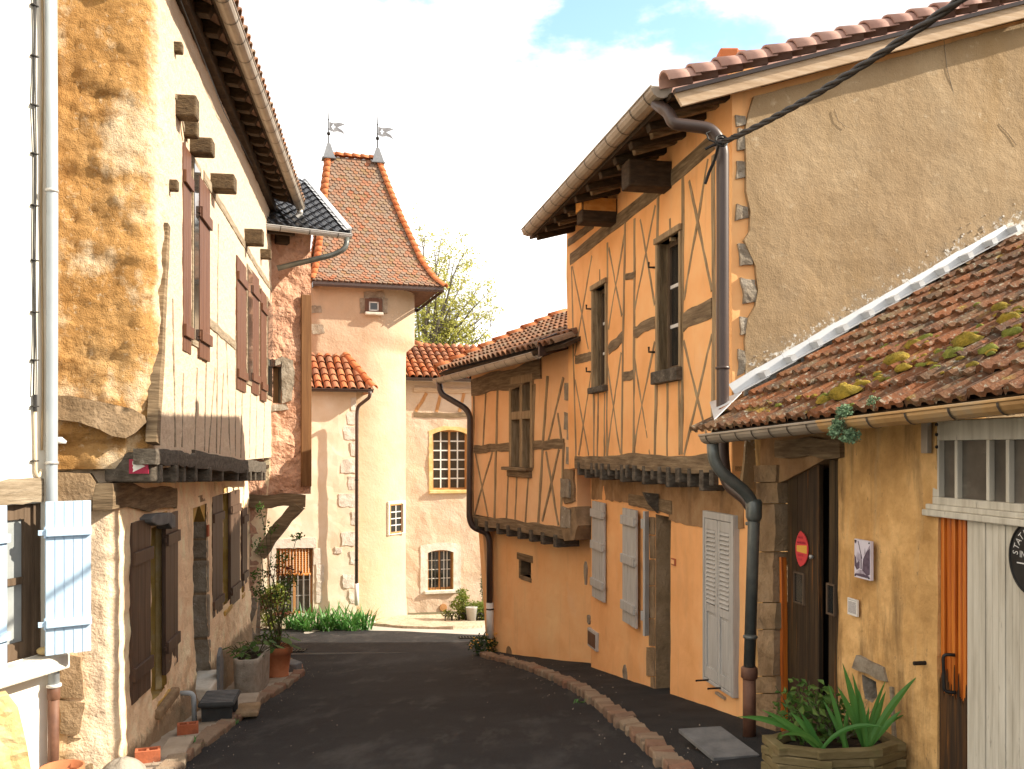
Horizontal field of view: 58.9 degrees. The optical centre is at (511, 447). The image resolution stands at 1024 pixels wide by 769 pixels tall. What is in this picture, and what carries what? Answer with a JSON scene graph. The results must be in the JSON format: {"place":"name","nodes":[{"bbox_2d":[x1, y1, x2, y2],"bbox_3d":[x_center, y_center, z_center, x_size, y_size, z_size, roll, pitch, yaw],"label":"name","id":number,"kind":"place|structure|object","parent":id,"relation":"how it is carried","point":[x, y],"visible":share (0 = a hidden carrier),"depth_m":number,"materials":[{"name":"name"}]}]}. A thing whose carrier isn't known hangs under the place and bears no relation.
{"place":"outdoors","nodes":[
{"label":"outdoors","id":0,"kind":"place"},
{"bbox_2d":[144,672,291,768],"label":"pavement","id":1,"kind":"structure","parent":0,"point":[161,742],"depth_m":8.79,"materials":[{"name":"stone"}]},
{"bbox_2d":[102,756,145,768],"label":"boulder","id":2,"kind":"object","parent":1,"relation":"on","point":[124,762],"visible":1,"depth_m":6.76,"materials":[{"name":"stone"}]},
{"bbox_2d":[135,746,160,763],"bbox_3d":[-2.914,2.459,7.254,0.190,0.100,0.110,0,0,-20],"label":"brick","id":3,"kind":"object","parent":1,"relation":"on","point":[147,755],"visible":0.82,"depth_m":7.21,"materials":[{"name":"orange brick"}]},
{"bbox_2d":[161,736,193,758],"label":"stone slab","id":4,"kind":"structure","parent":1,"relation":"on","point":[174,745],"depth_m":7.62,"materials":[{"name":"grey stone"}]},
{"bbox_2d":[177,721,198,735],"bbox_3d":[-3.052,2.641,8.534,0.190,0.100,0.110,0,0,-20],"label":"brick","id":5,"kind":"object","parent":1,"relation":"on","point":[187,728],"visible":0.98,"depth_m":8.49,"materials":[{"name":"orange brick"}]},
{"bbox_2d":[197,689,240,721],"bbox_3d":[-3.048,2.699,9.455,0.360,0.231,0.520,0,0,-9],"label":"step stool","id":6,"kind":"object","parent":1,"relation":"on","point":[215,705],"visible":0.98,"depth_m":9.27,"materials":[{"name":"rubber"}]},
{"bbox_2d":[216,647,223,689],"bbox_3d":[-3.461,2.678,10.746,0.040,0.618,0.299,0,0,-9],"label":"board","id":7,"kind":"object","parent":1,"relation":"on","point":[219,667],"visible":0.65,"depth_m":10.66,"materials":[{"name":"wood"}]},
{"bbox_2d":[235,702,260,716],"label":"stone slab","id":8,"kind":"structure","parent":1,"relation":"on","point":[251,709],"depth_m":9.67,"materials":[{"name":"beige stone"}]},
{"bbox_2d":[238,692,258,704],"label":"stone slab","id":9,"kind":"structure","parent":1,"relation":"on","point":[247,697],"depth_m":10.58,"materials":[{"name":"grey stone"}]},
{"bbox_2d":[233,645,269,693],"bbox_3d":[-3.391,2.905,11.836,0.329,0.484,0.957,0,0,-3],"label":"stone trough","id":10,"kind":"object","parent":1,"relation":"on","point":[251,674],"visible":0.76,"depth_m":11.42,"materials":[{"name":"stone"}]},
{"bbox_2d":[222,641,256,652],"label":"trough plant","id":11,"kind":"object","parent":10,"relation":"in","point":[240,648],"visible":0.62,"depth_m":12.00,"materials":[{"name":"green plant"}]},
{"bbox_2d":[227,648,255,659],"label":"trough plant","id":12,"kind":"object","parent":10,"relation":"in","point":[240,656],"visible":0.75,"depth_m":11.64,"materials":[{"name":"green plant"}]},
{"bbox_2d":[238,640,283,656],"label":"trough plant","id":13,"kind":"object","parent":10,"relation":"in","point":[254,643],"visible":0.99,"depth_m":11.88,"materials":[{"name":"green plant"}]},
{"bbox_2d":[269,643,292,677],"bbox_3d":[-3.375,3.070,13.069,0.421,0.440,0.421,0,0,0],"label":"flower pot","id":14,"kind":"object","parent":1,"relation":"on","point":[279,662],"visible":0.62,"depth_m":12.92,"materials":[{"name":"ceramic"}]},
{"bbox_2d":[247,501,304,653],"bbox_3d":[-3.420,1.838,13.011,0.828,2.140,0.780,0,0,0],"label":"potted shrub","id":15,"kind":"object","parent":14,"relation":"in","point":[278,634],"visible":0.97,"depth_m":13.12,"materials":[{"name":"green plant"}]},
{"bbox_2d":[289,659,301,671],"bbox_3d":[-3.394,3.282,13.652,0.453,0.130,0.356,0,0,0],"label":"stone","id":16,"kind":"object","parent":1,"relation":"on","point":[295,664],"visible":0.41,"depth_m":13.53,"materials":[{"name":"stone"}]},
{"bbox_2d":[282,614,485,654],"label":"courtyard","id":17,"kind":"structure","parent":0,"point":[477,631],"depth_m":19.96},
{"bbox_2d":[260,582,292,629],"bbox_3d":[-5.465,3.505,20.113,1.307,1.140,0.707,0,0,0],"label":"shrub","id":18,"kind":"object","parent":17,"relation":"on","point":[268,615],"visible":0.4,"depth_m":20.02,"materials":[{"name":"green plant"}]},
{"bbox_2d":[283,607,304,628],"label":"iris","id":19,"kind":"object","parent":17,"relation":"on","point":[288,626],"visible":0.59,"depth_m":20.20,"materials":[{"name":"green plant"}]},
{"bbox_2d":[288,604,311,629],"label":"iris","id":20,"kind":"object","parent":17,"relation":"on","point":[296,627],"visible":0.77,"depth_m":20.11,"materials":[{"name":"green plant"}]},
{"bbox_2d":[285,604,316,631],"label":"iris","id":21,"kind":"object","parent":17,"relation":"on","point":[308,622],"visible":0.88,"depth_m":19.82,"materials":[{"name":"green plant"}]},
{"bbox_2d":[302,608,334,628],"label":"iris","id":22,"kind":"object","parent":17,"relation":"on","point":[315,626],"visible":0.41,"depth_m":20.29,"materials":[{"name":"green plant"}]},
{"bbox_2d":[304,608,337,629],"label":"iris","id":23,"kind":"object","parent":17,"relation":"on","point":[319,626],"visible":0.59,"depth_m":20.00,"materials":[{"name":"green plant"}]},
{"bbox_2d":[311,601,350,630],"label":"iris","id":24,"kind":"object","parent":17,"relation":"on","point":[330,622],"visible":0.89,"depth_m":19.83,"materials":[{"name":"green plant"}]},
{"bbox_2d":[317,602,351,628],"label":"iris","id":25,"kind":"object","parent":17,"relation":"on","point":[334,615],"visible":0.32,"depth_m":20.40,"materials":[{"name":"green plant"}]},
{"bbox_2d":[330,601,357,629],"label":"iris","id":26,"kind":"object","parent":17,"relation":"on","point":[340,627],"visible":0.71,"depth_m":20.13,"materials":[{"name":"green plant"}]},
{"bbox_2d":[332,604,377,630],"bbox_3d":[-3.461,3.672,19.736,1.068,0.705,1.159,0,0,43],"label":"iris","id":27,"kind":"object","parent":17,"relation":"on","point":[353,624],"visible":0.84,"depth_m":19.79,"materials":[{"name":"green plant"}]},
{"bbox_2d":[344,605,374,628],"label":"iris","id":28,"kind":"object","parent":17,"relation":"on","point":[361,617],"visible":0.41,"depth_m":20.26,"materials":[{"name":"green plant"}]},
{"bbox_2d":[349,604,382,629],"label":"iris","id":29,"kind":"object","parent":17,"relation":"on","point":[365,618],"visible":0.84,"depth_m":20.03,"materials":[{"name":"green plant"}]},
{"bbox_2d":[360,614,484,629],"bbox_3d":[-1.065,4.154,21.689,5.215,0.365,2.817,0,0,-12],"label":"gravel strip","id":30,"kind":"object","parent":17,"relation":"on","point":[434,621],"visible":0.52,"depth_m":21.26,"materials":[{"name":"beige gravel"}]},
{"bbox_2d":[441,587,481,619],"bbox_3d":[-1.194,3.800,22.001,1.125,0.821,0.590,0,0,0],"label":"shrub","id":31,"kind":"object","parent":30,"relation":"on","point":[460,606],"visible":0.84,"depth_m":21.91,"materials":[{"name":"green plant"}]},
{"bbox_2d":[465,606,476,620],"bbox_3d":[-0.970,3.975,21.700,0.300,0.330,0.300,0,0,0],"label":"flower pot","id":32,"kind":"object","parent":30,"relation":"on","point":[471,612],"visible":1,"depth_m":21.60,"materials":[{"name":"ceramic"}]},
{"bbox_2d":[479,574,482,599],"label":"shrub","id":33,"kind":"object","parent":30,"relation":"on","point":[480,591],"visible":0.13,"depth_m":23.19,"materials":[{"name":"green plant"}]},
{"bbox_2d":[445,612,479,620],"bbox_3d":[-1.189,4.105,21.780,0.882,0.313,0.023,0,0,0],"label":"border edging","id":34,"kind":"object","parent":17,"relation":"on","point":[459,616],"visible":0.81,"depth_m":21.77,"materials":[{"name":"metal"}]},
{"bbox_2d":[476,600,484,619],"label":"shrub","id":35,"kind":"object","parent":17,"relation":"on","point":[481,606],"visible":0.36,"depth_m":21.89,"materials":[{"name":"green plant"}]},
{"bbox_2d":[185,628,661,768],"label":"road","id":36,"kind":"structure","parent":0,"point":[420,700],"depth_m":8.82,"materials":[{"name":"grey asphalt"}]},
{"bbox_2d":[39,759,84,768],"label":"flower pot","id":37,"kind":"object","parent":36,"relation":"on","point":[70,764],"visible":1,"depth_m":6.20,"materials":[{"name":"ceramic"}]},
{"bbox_2d":[155,658,304,768],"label":"kerb","id":38,"kind":"structure","parent":36,"relation":"on","point":[210,735],"depth_m":8.61,"materials":[{"name":"stone"}]},
{"bbox_2d":[293,649,306,651],"bbox_3d":[-3.990,3.651,16.346,0.540,0.063,0.410,0,0,-6],"label":"drain grate","id":39,"kind":"object","parent":36,"relation":"on","point":[300,650],"visible":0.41,"depth_m":16.28,"materials":[{"name":"metal"}]},
{"bbox_2d":[151,653,717,768],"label":"grit","id":40,"kind":"object","parent":36,"relation":"on","point":[483,717],"visible":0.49,"depth_m":8.27,"materials":[{"name":"gravel"}]},
{"bbox_2d":[459,636,481,638],"bbox_3d":[-0.788,3.781,18.114,0.540,0.063,0.410,0,0,-6],"label":"drain grate","id":41,"kind":"object","parent":36,"relation":"on","point":[467,636],"visible":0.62,"depth_m":18.02,"materials":[{"name":"metal"}]},
{"bbox_2d":[467,632,497,655],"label":"flower clump","id":42,"kind":"object","parent":36,"relation":"on","point":[478,646],"visible":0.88,"depth_m":15.16,"materials":[{"name":"green plant"}]},
{"bbox_2d":[480,651,693,768],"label":"kerb","id":43,"kind":"structure","parent":36,"relation":"on","point":[658,749],"depth_m":7.82,"materials":[{"name":"stone"}]},
{"bbox_2d":[407,611,457,614],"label":"ground","id":44,"kind":"structure","parent":0,"point":[422,613],"depth_m":24.15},
{"bbox_2d":[0,691,30,768],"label":"boulder","id":45,"kind":"structure","parent":44,"relation":"on","point":[13,751],"depth_m":5.74,"materials":[{"name":"beige stone"}]},
{"bbox_2d":[0,0,91,768],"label":"white house","id":46,"kind":"structure","parent":44,"relation":"on","point":[45,567],"depth_m":6.37,"materials":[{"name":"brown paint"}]},
{"bbox_2d":[7,503,38,660],"bbox_3d":[-3.491,0.928,6.199,0.083,1.096,0.592,0,0,17],"label":"window","id":47,"kind":"structure","parent":46,"relation":"in","point":[22,520],"depth_m":6.36,"materials":[{"name":"brown wood"}]},
{"bbox_2d":[36,647,44,654],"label":"stone","id":48,"kind":"object","parent":46,"relation":"on","point":[40,651],"visible":0.65,"depth_m":6.39,"materials":[{"name":"beige stone"}]},
{"bbox_2d":[57,0,304,768],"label":"timbered house","id":49,"kind":"structure","parent":44,"relation":"on","point":[177,175],"depth_m":7.64,"materials":[{"name":"paint"}]},
{"bbox_2d":[129,459,148,473],"bbox_3d":[-2.845,0.141,6.913,0.145,0.110,0.015,0,0,-1],"label":"sign","id":50,"kind":"object","parent":49,"relation":"attached to","point":[138,469],"visible":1,"depth_m":6.91,"materials":[{"name":"red metal"}]},
{"bbox_2d":[191,155,200,347],"bbox_3d":[-3.038,-1.853,8.675,0.066,1.770,0.436,0,0,-9],"label":"window","id":51,"kind":"structure","parent":49,"relation":"in","point":[195,168],"depth_m":8.55,"materials":[{"name":"brown wood"}]},
{"bbox_2d":[246,263,252,385],"bbox_3d":[-3.658,-1.685,12.569,0.066,1.632,0.572,0,0,-9],"label":"window","id":52,"kind":"structure","parent":49,"relation":"in","point":[249,295],"depth_m":12.46,"materials":[{"name":"brown wood"}]},
{"bbox_2d":[259,285,261,393],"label":"window","id":53,"kind":"structure","parent":49,"relation":"in","point":[260,287],"depth_m":13.74,"materials":[{"name":"brown wood"}]},
{"bbox_2d":[267,297,272,400],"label":"window","id":54,"kind":"structure","parent":49,"relation":"in","point":[269,304],"depth_m":15.05,"materials":[{"name":"brown wood"}]},
{"bbox_2d":[244,177,352,644],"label":"jettied house","id":55,"kind":"structure","parent":44,"relation":"on","point":[290,474],"depth_m":15.59,"materials":[{"name":"pink paint"}]},
{"bbox_2d":[273,367,277,402],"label":"window","id":56,"kind":"structure","parent":55,"relation":"in","point":[275,370],"depth_m":15.70,"materials":[{"name":"brown wood"}]},
{"bbox_2d":[275,357,282,365],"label":"window stone","id":57,"kind":"structure","parent":55,"relation":"in","point":[278,361],"depth_m":15.49,"materials":[{"name":"beige stone"}]},
{"bbox_2d":[271,404,287,411],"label":"window stone","id":58,"kind":"structure","parent":55,"relation":"in","point":[277,407],"depth_m":15.50,"materials":[{"name":"beige stone"}]},
{"bbox_2d":[281,356,294,403],"bbox_3d":[-3.851,-1.166,15.585,0.234,0.818,0.068,0,0,-29],"label":"window stone","id":59,"kind":"structure","parent":55,"relation":"in","point":[287,367],"depth_m":15.55,"materials":[{"name":"beige stone"}]},
{"bbox_2d":[260,352,377,628],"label":"annexe","id":60,"kind":"structure","parent":44,"relation":"on","point":[325,551],"depth_m":20.77,"materials":[{"name":"paint"}]},
{"bbox_2d":[269,548,275,592],"bbox_3d":[-5.376,2.805,20.360,0.153,1.117,0.044,0,0,-20],"label":"window stone","id":61,"kind":"structure","parent":60,"relation":"in","point":[273,553],"depth_m":20.35,"materials":[{"name":"beige stone"}]},
{"bbox_2d":[276,548,311,613],"bbox_3d":[-4.961,3.012,20.648,0.835,1.534,0.064,0,0,-20],"label":"window","id":62,"kind":"structure","parent":60,"relation":"in","point":[306,578],"depth_m":20.69,"materials":[{"name":"brown wood"}]},
{"bbox_2d":[273,537,316,547],"bbox_3d":[-4.935,2.153,20.519,1.009,0.242,0.043,0,0,-20],"label":"window stone","id":63,"kind":"structure","parent":60,"relation":"in","point":[309,542],"depth_m":20.53,"materials":[{"name":"beige stone"}]},
{"bbox_2d":[313,548,320,564],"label":"window stone","id":64,"kind":"structure","parent":60,"relation":"in","point":[317,554],"depth_m":20.67,"materials":[{"name":"beige stone"}]},
{"bbox_2d":[316,581,321,602],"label":"window stone","id":65,"kind":"structure","parent":60,"relation":"in","point":[318,584],"depth_m":20.69,"materials":[{"name":"beige stone"}]},
{"bbox_2d":[316,564,323,581],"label":"window stone","id":66,"kind":"structure","parent":60,"relation":"in","point":[319,567],"depth_m":20.70,"materials":[{"name":"beige stone"}]},
{"bbox_2d":[334,547,341,553],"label":"window stone","id":67,"kind":"structure","parent":60,"relation":"in","point":[337,550],"depth_m":20.84,"materials":[{"name":"beige stone"}]},
{"bbox_2d":[311,111,447,619],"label":"tower","id":68,"kind":"structure","parent":44,"relation":"on","point":[376,284],"depth_m":22.27,"materials":[{"name":"paint"}]},
{"bbox_2d":[359,298,364,313],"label":"window stone","id":69,"kind":"structure","parent":68,"relation":"in","point":[362,300],"depth_m":21.94,"materials":[{"name":"beige stone"}]},
{"bbox_2d":[365,298,381,311],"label":"window","id":70,"kind":"structure","parent":68,"relation":"in","point":[371,304],"depth_m":22.00,"materials":[{"name":"white glass"}]},
{"bbox_2d":[364,291,384,297],"bbox_3d":[-3.351,-3.711,22.050,0.522,0.198,0.054,0,0,-17],"label":"window stone","id":71,"kind":"structure","parent":68,"relation":"in","point":[380,294],"depth_m":22.03,"materials":[{"name":"beige stone"}]},
{"bbox_2d":[381,298,387,312],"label":"window stone","id":72,"kind":"structure","parent":68,"relation":"in","point":[384,300],"depth_m":22.10,"materials":[{"name":"beige stone"}]},
{"bbox_2d":[390,503,401,533],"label":"window","id":73,"kind":"structure","parent":68,"relation":"in","point":[395,509],"depth_m":22.55,"materials":[{"name":"white wood"}]},
{"bbox_2d":[387,500,405,535],"bbox_3d":[-2.917,1.739,22.632,0.141,0.846,0.673,0,0,32],"label":"window stone","id":74,"kind":"structure","parent":68,"relation":"in","point":[403,502],"depth_m":22.57,"materials":[{"name":"white stone"}]},
{"bbox_2d":[406,340,482,612],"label":"house wing","id":75,"kind":"structure","parent":44,"relation":"on","point":[443,562],"depth_m":24.52,"materials":[{"name":"beige paint"}]},
{"bbox_2d":[428,550,451,589],"bbox_3d":[-1.975,3.295,24.650,0.726,1.099,0.064,0,0,-17],"label":"window","id":76,"kind":"structure","parent":75,"relation":"in","point":[434,555],"depth_m":24.63,"materials":[{"name":"brown wood"}]},
{"bbox_2d":[420,543,460,593],"bbox_3d":[-1.925,3.249,24.498,1.128,1.385,0.048,0,0,-17],"label":"window stone","id":77,"kind":"structure","parent":75,"relation":"in","point":[455,548],"depth_m":24.48,"materials":[{"name":"beige stone"}]},
{"bbox_2d":[428,426,466,493],"bbox_3d":[-1.672,0.326,24.573,1.206,1.847,0.050,0,0,-17],"label":"window stone","id":78,"kind":"structure","parent":75,"relation":"in","point":[431,432],"depth_m":24.41,"materials":[{"name":"beige stone"}]},
{"bbox_2d":[433,430,466,489],"bbox_3d":[-1.720,0.323,24.727,0.996,1.643,0.064,0,0,-17],"label":"window","id":79,"kind":"structure","parent":75,"relation":"in","point":[449,446],"depth_m":24.71,"materials":[{"name":"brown wood"}]},
{"bbox_2d":[408,203,504,346],"bbox_3d":[-2.981,-2.945,38.135,5.342,15.368,5.793,0,0,24],"label":"tree","id":80,"kind":"object","parent":44,"relation":"on","point":[443,330],"visible":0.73,"depth_m":37.51,"materials":[{"name":"green plant"}]},
{"bbox_2d":[432,308,591,662],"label":"timbered house","id":81,"kind":"structure","parent":44,"relation":"on","point":[528,504],"depth_m":13.55,"materials":[{"name":"paint"}]},
{"bbox_2d":[509,374,533,467],"bbox_3d":[0.211,-0.398,13.559,0.202,1.370,0.861,0,0,-23],"label":"window","id":82,"kind":"structure","parent":81,"relation":"in","point":[521,452],"depth_m":13.51,"materials":[{"name":"brown wood"}]},
{"bbox_2d":[528,562,530,574],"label":"window","id":83,"kind":"structure","parent":81,"relation":"in","point":[529,564],"depth_m":14.33,"materials":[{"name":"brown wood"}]},
{"bbox_2d":[521,0,1023,717],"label":"timbered house","id":84,"kind":"structure","parent":44,"relation":"on","point":[691,294],"depth_m":7.58,"materials":[{"name":"paint"}]},
{"bbox_2d":[601,289,604,384],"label":"window","id":85,"kind":"structure","parent":84,"relation":"in","point":[603,291],"depth_m":10.73,"materials":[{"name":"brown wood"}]},
{"bbox_2d":[668,239,677,367],"bbox_3d":[1.579,-1.343,8.461,0.060,1.242,0.546,0,0,-12],"label":"window","id":86,"kind":"structure","parent":84,"relation":"in","point":[673,246],"depth_m":8.63,"materials":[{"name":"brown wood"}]},
{"bbox_2d":[704,0,967,183],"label":"cable","id":87,"kind":"object","parent":84,"relation":"attached to","point":[931,19],"visible":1,"depth_m":5.04,"materials":[{"name":"rubber"}]},
{"bbox_2d":[689,224,1023,768],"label":"shed","id":88,"kind":"structure","parent":44,"relation":"on","point":[920,484],"depth_m":5.36,"materials":[{"name":"paint"}]},
{"bbox_2d":[795,531,808,566],"bbox_3d":[2.046,0.713,6.399,0.010,0.253,0.120,0,0,-28],"label":"sign","id":89,"kind":"object","parent":88,"relation":"attached to","point":[802,549],"visible":1,"depth_m":6.40,"materials":[{"name":"red metal"}]},
{"bbox_2d":[788,465,822,727],"bbox_3d":[2.070,1.340,6.448,0.065,2.521,0.452,0,0,-10],"label":"door","id":90,"kind":"structure","parent":88,"relation":"in","point":[805,490],"depth_m":6.39,"materials":[{"name":"brown wood"}]},
{"bbox_2d":[826,460,838,709],"bbox_3d":[2.153,1.340,6.018,0.053,2.521,0.173,0,0,-10],"label":"door","id":91,"kind":"structure","parent":88,"relation":"in","point":[832,607],"depth_m":6.03,"materials":[{"name":"brown wood"}]},
{"bbox_2d":[826,403,861,443],"bbox_3d":[1.812,-0.132,4.969,0.189,0.227,0.146,0,0,0],"label":"stonecrop","id":92,"kind":"object","parent":88,"relation":"attached to","point":[837,426],"visible":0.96,"depth_m":4.94,"materials":[{"name":"green plant"}]},
{"bbox_2d":[847,597,858,616],"bbox_3d":[2.142,0.999,5.695,0.013,0.105,0.110,0,0,-10],"label":"text panel","id":93,"kind":"object","parent":88,"relation":"attached to","point":[852,607],"visible":1,"depth_m":5.68,"materials":[{"name":"white paper"}]},
{"bbox_2d":[854,539,872,580],"bbox_3d":[2.143,0.679,5.530,0.026,0.236,0.175,0,0,-10],"label":"photo panel","id":94,"kind":"object","parent":88,"relation":"attached to","point":[863,559],"visible":1,"depth_m":5.51,"materials":[{"name":"paper"}]},
{"bbox_2d":[723,300,1023,411],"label":"moss","id":95,"kind":"object","parent":88,"relation":"on","point":[842,390],"visible":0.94,"depth_m":5.27,"materials":[{"name":"plant"}]},
{"bbox_2d":[866,395,880,407],"bbox_3d":[1.914,-0.247,4.800,0.071,0.066,0.064,0,0,0],"label":"stonecrop","id":96,"kind":"object","parent":88,"relation":"attached to","point":[870,400],"visible":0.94,"depth_m":4.80,"materials":[{"name":"green plant"}]},
{"bbox_2d":[766,302,1022,406],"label":"moss","id":97,"kind":"object","parent":88,"relation":"on","point":[951,351],"visible":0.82,"depth_m":4.93,"materials":[{"name":"green plant"}]},
{"bbox_2d":[939,517,966,768],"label":"garage door","id":98,"kind":"structure","parent":88,"relation":"in","point":[953,679],"depth_m":4.81,"materials":[{"name":"brown wood"}]},
{"bbox_2d":[967,520,1023,768],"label":"garage door","id":99,"kind":"structure","parent":88,"relation":"in","point":[995,603],"depth_m":4.51,"materials":[{"name":"white wood"}]},
{"bbox_2d":[1009,526,1023,591],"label":"sign","id":100,"kind":"object","parent":99,"relation":"attached to","point":[1016,555],"visible":1,"depth_m":4.30,"materials":[{"name":"metal"}]},
{"bbox_2d":[239,0,950,346],"label":"sky","id":101,"kind":"structure","parent":0,"point":[489,106],"materials":[{"name":"white"}]},
{"bbox_2d":[493,652,782,768],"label":"pavement","id":102,"kind":"structure","parent":0,"point":[675,713],"depth_m":7.81,"materials":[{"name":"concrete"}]},
{"bbox_2d":[679,726,758,760],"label":"cover slab","id":103,"kind":"structure","parent":102,"relation":"on","point":[716,743],"depth_m":6.15,"materials":[{"name":"concrete"}]},
{"bbox_2d":[761,730,906,768],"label":"planter","id":104,"kind":"object","parent":102,"relation":"on","point":[886,750],"visible":0.81,"depth_m":5.06,"materials":[{"name":"brown wood"}]},
{"bbox_2d":[768,677,855,744],"bbox_3d":[1.775,1.543,5.265,0.554,0.425,0.350,0,0,0],"label":"bushy plant","id":105,"kind":"object","parent":104,"relation":"on","point":[806,707],"visible":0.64,"depth_m":5.23,"materials":[{"name":"green plant"}]},
{"bbox_2d":[740,709,883,748],"bbox_3d":[1.656,1.573,4.980,0.828,0.274,0.254,0,0,0],"label":"iris","id":106,"kind":"object","parent":104,"relation":"on","point":[807,733],"visible":0.94,"depth_m":5.05,"materials":[{"name":"green plant"}]},
{"bbox_2d":[824,684,848,747],"bbox_3d":[1.839,1.514,5.137,0.146,0.380,0.083,0,0,0],"label":"iris","id":107,"kind":"object","parent":104,"relation":"in","point":[837,723],"visible":0.85,"depth_m":5.10,"materials":[{"name":"green plant"}]},
{"bbox_2d":[803,688,875,739],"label":"dry stems","id":108,"kind":"object","parent":104,"relation":"in","point":[850,735],"visible":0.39,"depth_m":5.23,"materials":[{"name":"plant"}]},
{"bbox_2d":[837,665,915,746],"bbox_3d":[2.055,1.460,5.154,0.450,0.494,0.128,0,0,0],"label":"iris","id":109,"kind":"object","parent":104,"relation":"in","point":[867,736],"visible":0.89,"depth_m":5.12,"materials":[{"name":"green plant"}]}
]}

